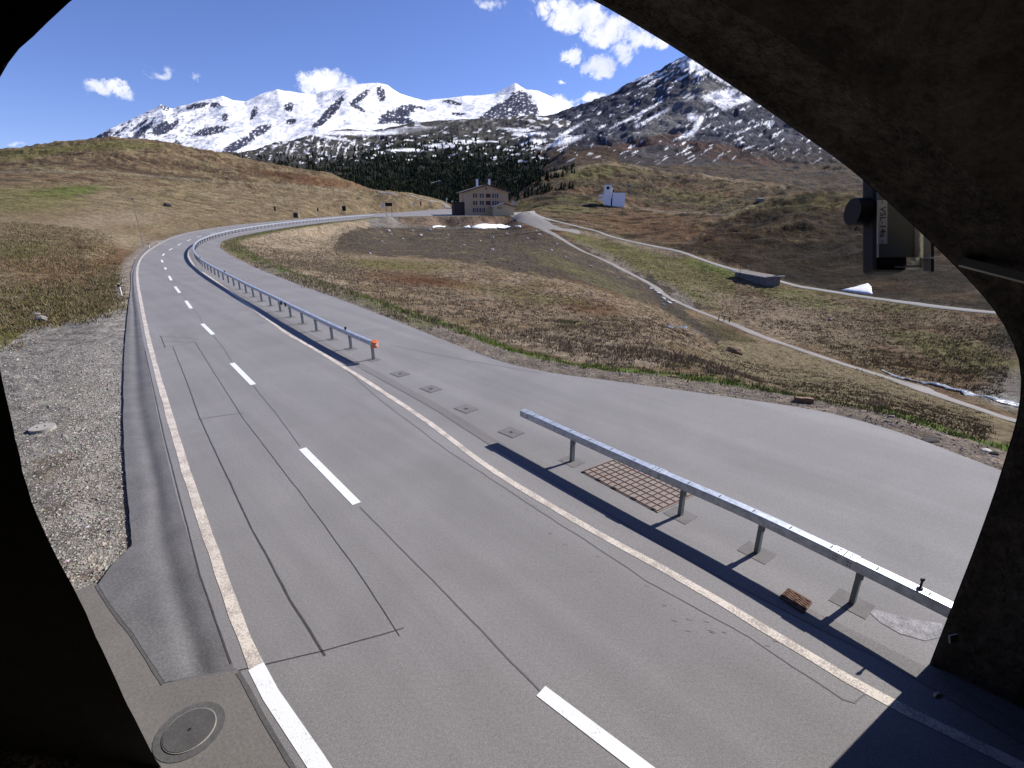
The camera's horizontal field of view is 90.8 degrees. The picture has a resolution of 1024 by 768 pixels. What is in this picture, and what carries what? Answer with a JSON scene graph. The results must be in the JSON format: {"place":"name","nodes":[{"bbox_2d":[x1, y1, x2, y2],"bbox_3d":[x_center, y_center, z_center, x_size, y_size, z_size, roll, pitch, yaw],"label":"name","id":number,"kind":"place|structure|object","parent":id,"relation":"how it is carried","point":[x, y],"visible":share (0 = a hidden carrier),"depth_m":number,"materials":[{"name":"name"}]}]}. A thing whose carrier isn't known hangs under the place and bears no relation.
{"place":"outdoors","nodes":[
{"label":"outdoors","id":0,"kind":"place"},
{"bbox_2d":[0,342,131,767],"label":"gravel","id":1,"kind":"structure","parent":0,"point":[90,522],"depth_m":12.62,"materials":[{"name":"grey gravel"}]},
{"bbox_2d":[28,423,56,433],"bbox_3d":[-12.828,1.237,13.805,0.580,0.155,0.580,-15,25,-37],"label":"rock","id":2,"kind":"object","parent":1,"relation":"on","point":[42,428],"visible":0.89,"depth_m":13.73,"materials":[{"name":"stone"}]},
{"bbox_2d":[75,583,289,767],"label":"pavement","id":3,"kind":"structure","parent":0,"point":[243,739],"depth_m":6.17,"materials":[{"name":"concrete"}]},
{"bbox_2d":[152,702,224,762],"bbox_3d":[-3.714,3.987,5.819,0.720,0.024,0.720,0,19,0],"label":"manhole cover","id":4,"kind":"object","parent":3,"relation":"on","point":[190,731],"visible":1,"depth_m":5.79,"materials":[{"name":"metal"}]},
{"bbox_2d":[95,83,570,151],"bbox_3d":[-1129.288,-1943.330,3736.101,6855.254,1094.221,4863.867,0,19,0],"label":"mountain range","id":5,"kind":"structure","parent":0,"point":[221,124],"depth_m":3718.47,"materials":[{"name":"white snow"}]},
{"bbox_2d":[0,0,684,148],"label":"sky","id":6,"kind":"structure","parent":0,"point":[96,66],"materials":[{"name":"blue"}]},
{"bbox_2d":[224,115,573,201],"bbox_3d":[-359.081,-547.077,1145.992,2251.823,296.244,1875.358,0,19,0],"label":"forest ridge","id":7,"kind":"structure","parent":0,"point":[512,130],"depth_m":1120.21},
{"bbox_2d":[233,133,553,203],"bbox_3d":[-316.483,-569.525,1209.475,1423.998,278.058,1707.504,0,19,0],"label":"forest","id":8,"kind":"object","parent":7,"relation":"on","point":[430,189],"visible":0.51,"depth_m":693.36,"materials":[{"name":"green plant"}]},
{"bbox_2d":[508,163,574,200],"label":"scattered conifers","id":9,"kind":"object","parent":7,"relation":"on","point":[537,181],"visible":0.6,"depth_m":304.43,"materials":[{"name":"green plant"}]},
{"bbox_2d":[377,191,450,207],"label":"mountain road","id":10,"kind":"structure","parent":0,"point":[383,192],"depth_m":283.49,"materials":[{"name":"grey asphalt"}]},
{"bbox_2d":[0,136,1020,767],"bbox_3d":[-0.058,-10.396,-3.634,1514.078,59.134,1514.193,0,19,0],"label":"ground","id":11,"kind":"structure","parent":0,"point":[800,236],"depth_m":94.54,"materials":[{"name":"brown plant"}]},
{"bbox_2d":[33,315,47,321],"bbox_3d":[-25.848,-3.518,27.735,0.578,0.536,0.426,-3,20,-10],"label":"boulder","id":12,"kind":"object","parent":11,"relation":"on","point":[41,317],"visible":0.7,"depth_m":27.57,"materials":[{"name":"grey stone"}]},
{"bbox_2d":[0,221,131,350],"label":"tussocks","id":13,"kind":"object","parent":11,"relation":"on","point":[96,306],"visible":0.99,"depth_m":37.72,"materials":[{"name":"brown plant"}]},
{"bbox_2d":[117,283,122,295],"bbox_3d":[-26.876,-6.434,34.625,0.126,0.900,0.096,0,19,0],"label":"delineator","id":14,"kind":"object","parent":11,"relation":"on","point":[119,288],"visible":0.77,"depth_m":34.59},
{"bbox_2d":[131,198,143,246],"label":"mast","id":15,"kind":"object","parent":11,"relation":"on","point":[132,199],"visible":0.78,"depth_m":71.88,"materials":[{"name":"metal"}]},
{"bbox_2d":[219,219,366,300],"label":"tussocks","id":16,"kind":"object","parent":11,"relation":"on","point":[282,260],"visible":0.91,"depth_m":63.93,"materials":[{"name":"brown plant"}]},
{"bbox_2d":[450,179,510,214],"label":"hotel","id":17,"kind":"structure","parent":11,"relation":"on","point":[479,200],"depth_m":208.26,"materials":[{"name":"beige paint"}]},
{"bbox_2d":[471,224,511,228],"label":"snow patch","id":18,"kind":"object","parent":11,"relation":"on","point":[497,226],"visible":0.99,"depth_m":186.24,"materials":[{"name":"white snow"}]},
{"bbox_2d":[490,201,515,215],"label":"garage","id":19,"kind":"structure","parent":11,"relation":"on","point":[502,209],"depth_m":206.11,"materials":[{"name":"paint"}]},
{"bbox_2d":[0,0,1023,766],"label":"tunnel","id":20,"kind":"structure","parent":11,"relation":"on","point":[910,112],"depth_m":4.62,"materials":[{"name":"concrete"}]},
{"bbox_2d":[844,181,937,274],"bbox_3d":[4.156,-1.929,5.385,1.024,1.528,0.341,0,0,0],"label":"traffic device","id":21,"kind":"object","parent":20,"relation":"attached to","point":[890,239],"visible":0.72,"depth_m":5.25,"materials":[{"name":"grey metal"}]},
{"bbox_2d":[933,691,942,698],"bbox_3d":[4.989,3.646,5.914,0.090,0.090,0.030,0,19,0],"label":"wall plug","id":22,"kind":"object","parent":20,"relation":"attached to","point":[937,695],"depth_m":5.90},
{"bbox_2d":[948,633,958,643],"bbox_3d":[5.158,2.973,5.902,0.120,0.090,0.025,-4,0,-11],"label":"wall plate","id":23,"kind":"object","parent":20,"relation":"attached to","point":[953,638],"depth_m":5.89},
{"bbox_2d":[958,258,1023,282],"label":"cable duct","id":24,"kind":"object","parent":20,"relation":"attached to","point":[995,270],"visible":1,"depth_m":4.83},
{"bbox_2d":[511,212,579,233],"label":"junction","id":25,"kind":"object","parent":11,"relation":"on","point":[545,224],"visible":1,"depth_m":170.27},
{"bbox_2d":[329,258,771,391],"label":"tussocks","id":26,"kind":"object","parent":11,"relation":"on","point":[653,352],"visible":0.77,"depth_m":34.03,"materials":[{"name":"brown plant"}]},
{"bbox_2d":[556,320,575,324],"bbox_3d":[4.034,-4.613,38.513,1.711,0.623,1.118,0,19,0],"label":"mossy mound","id":27,"kind":"object","parent":11,"relation":"on","point":[570,322],"visible":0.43,"depth_m":38.26,"materials":[{"name":"plant"}]},
{"bbox_2d":[598,185,625,206],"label":"chapel","id":28,"kind":"structure","parent":11,"relation":"on","point":[612,197],"depth_m":243.74,"materials":[{"name":"white paint"}]},
{"bbox_2d":[232,244,1009,450],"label":"verge grass","id":29,"kind":"structure","parent":11,"relation":"on","point":[662,372],"depth_m":19.80,"materials":[{"name":"plant"}]},
{"bbox_2d":[247,260,1006,466],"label":"gravel","id":30,"kind":"structure","parent":11,"relation":"on","point":[645,374],"depth_m":18.07,"materials":[{"name":"grey gravel"}]},
{"bbox_2d":[726,347,742,354],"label":"boulder","id":31,"kind":"object","parent":11,"relation":"on","point":[736,350],"visible":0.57,"depth_m":45.12,"materials":[{"name":"brown stone"}]},
{"bbox_2d":[732,269,784,285],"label":"stone shed","id":32,"kind":"structure","parent":11,"relation":"on","point":[764,279],"depth_m":108.65,"materials":[{"name":"grey stone"}]},
{"bbox_2d":[579,242,1015,401],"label":"tussocks","id":33,"kind":"object","parent":11,"relation":"on","point":[930,376],"visible":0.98,"depth_m":70.50,"materials":[{"name":"brown plant"}]},
{"bbox_2d":[793,396,814,403],"bbox_3d":[9.142,0.510,15.810,0.554,0.193,0.219,5,20,14],"label":"block stone","id":34,"kind":"object","parent":11,"relation":"on","point":[799,399],"visible":1,"depth_m":15.74,"materials":[{"name":"beige stone"}]},
{"bbox_2d":[711,341,995,447],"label":"tussocks","id":35,"kind":"object","parent":11,"relation":"on","point":[983,431],"visible":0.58,"depth_m":20.23,"materials":[{"name":"brown plant"}]},
{"bbox_2d":[842,283,871,294],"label":"snow patch","id":36,"kind":"object","parent":11,"relation":"on","point":[866,288],"visible":1,"depth_m":100.93,"materials":[{"name":"white snow"}]},
{"bbox_2d":[868,389,892,407],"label":"dry stalks","id":37,"kind":"object","parent":11,"relation":"on","point":[881,403],"visible":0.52,"depth_m":18.35,"materials":[{"name":"brown plant"}]},
{"bbox_2d":[920,438,939,442],"bbox_3d":[10.904,1.474,13.174,0.443,0.093,0.252,0,19,0],"label":"stone","id":38,"kind":"object","parent":11,"relation":"on","point":[931,440],"visible":0.97,"depth_m":13.11,"materials":[{"name":"grey stone"}]},
{"bbox_2d":[981,448,991,451],"bbox_3d":[11.906,1.676,12.677,0.274,0.104,0.161,0,19,0],"label":"stone","id":39,"kind":"object","parent":11,"relation":"on","point":[985,449],"visible":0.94,"depth_m":12.66,"materials":[{"name":"white stone"}]},
{"bbox_2d":[989,451,998,454],"bbox_3d":[11.949,1.714,12.517,0.236,0.101,0.163,0,19,0],"label":"stone","id":40,"kind":"object","parent":11,"relation":"on","point":[994,453],"visible":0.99,"depth_m":12.48,"materials":[{"name":"grey stone"}]},
{"bbox_2d":[95,209,1023,767],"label":"road","id":41,"kind":"structure","parent":0,"point":[407,571],"depth_m":8.78,"materials":[{"name":"grey asphalt"}]},
{"bbox_2d":[98,247,234,681],"bbox_3d":[-28.654,-7.827,39.216,1.869,0.392,85.396,-13,23,-32],"label":"gutter","id":42,"kind":"object","parent":41,"relation":"on","point":[151,586],"visible":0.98,"depth_m":8.56,"materials":[{"name":"concrete"}]},
{"bbox_2d":[192,215,378,359],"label":"guard rail","id":43,"kind":"object","parent":41,"relation":"on","point":[373,344],"visible":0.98,"depth_m":29.29,"materials":[{"name":"metal"}]},
{"bbox_2d":[385,203,391,213],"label":"direction sign","id":44,"kind":"object","parent":41,"relation":"on","point":[388,204],"visible":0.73,"depth_m":197.09,"materials":[{"name":"metal"}]},
{"bbox_2d":[389,371,409,376],"bbox_3d":[-4.062,-0.371,18.311,0.620,0.018,0.496,18,26,42],"label":"post socket cover","id":45,"kind":"object","parent":41,"relation":"on","point":[400,373],"visible":1,"depth_m":18.32,"materials":[{"name":"metal"}]},
{"bbox_2d":[419,385,441,392],"bbox_3d":[-2.695,0.158,16.797,0.620,0.018,0.496,18,26,42],"label":"post socket cover","id":46,"kind":"object","parent":41,"relation":"on","point":[430,388],"visible":1,"depth_m":16.80,"materials":[{"name":"metal"}]},
{"bbox_2d":[453,404,478,413],"bbox_3d":[-1.379,0.741,15.130,0.600,0.018,0.480,18,26,42],"label":"post socket cover","id":47,"kind":"object","parent":41,"relation":"on","point":[465,408],"visible":1,"depth_m":15.12,"materials":[{"name":"metal"}]},
{"bbox_2d":[498,427,523,437],"bbox_3d":[-0.027,1.293,13.549,0.580,0.018,0.464,18,26,42],"label":"post socket cover","id":48,"kind":"object","parent":41,"relation":"on","point":[510,432],"visible":1,"depth_m":13.53,"materials":[{"name":"metal"}]},
{"bbox_2d":[581,459,693,512],"bbox_3d":[2.775,2.134,11.115,1.341,0.028,2.197,-15,24,-36],"label":"drain grate","id":49,"kind":"object","parent":41,"relation":"on","point":[653,494],"visible":0.79,"depth_m":10.95,"materials":[{"name":"metal"}]},
{"bbox_2d":[520,409,952,617],"bbox_3d":[3.310,2.234,9.727,0.364,0.783,9.531,-15,24,-36],"label":"guard rail","id":50,"kind":"object","parent":41,"relation":"on","point":[862,568],"visible":0.94,"depth_m":8.55,"materials":[{"name":"metal"}]},
{"bbox_2d":[916,578,924,589],"bbox_3d":[5.592,2.723,6.896,0.070,0.172,0.050,0,19,0],"label":"reflector pin","id":51,"kind":"object","parent":50,"relation":"on","point":[920,587],"visible":1,"depth_m":6.90,"materials":[{"name":"black plastic"}]},
{"bbox_2d":[780,588,811,612],"bbox_3d":[4.349,3.316,7.741,0.336,0.030,0.400,-13,23,-33],"label":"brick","id":52,"kind":"object","parent":41,"relation":"on","point":[797,601],"visible":1,"depth_m":7.73,"materials":[{"name":"brick"}]},
{"bbox_2d":[667,324,698,331],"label":"brook","id":53,"kind":"structure","parent":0,"point":[680,326],"depth_m":56.42,"materials":[{"name":"liquid"}]},
{"bbox_2d":[517,55,862,190],"bbox_3d":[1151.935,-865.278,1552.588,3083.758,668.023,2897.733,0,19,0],"label":"mountain","id":54,"kind":"structure","parent":0,"point":[685,114],"depth_m":1038.17,"materials":[{"name":"grey stone"}]},
{"bbox_2d":[514,211,995,313],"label":"track","id":55,"kind":"structure","parent":0,"point":[533,213],"depth_m":104.26,"materials":[{"name":"grey gravel"}]},
{"bbox_2d":[511,213,1015,421],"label":"path","id":56,"kind":"structure","parent":0,"point":[525,219],"depth_m":67.44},
{"bbox_2d":[880,369,1018,406],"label":"stream","id":57,"kind":"structure","parent":0,"point":[969,393],"depth_m":47.74,"materials":[{"name":"liquid"}]}
]}

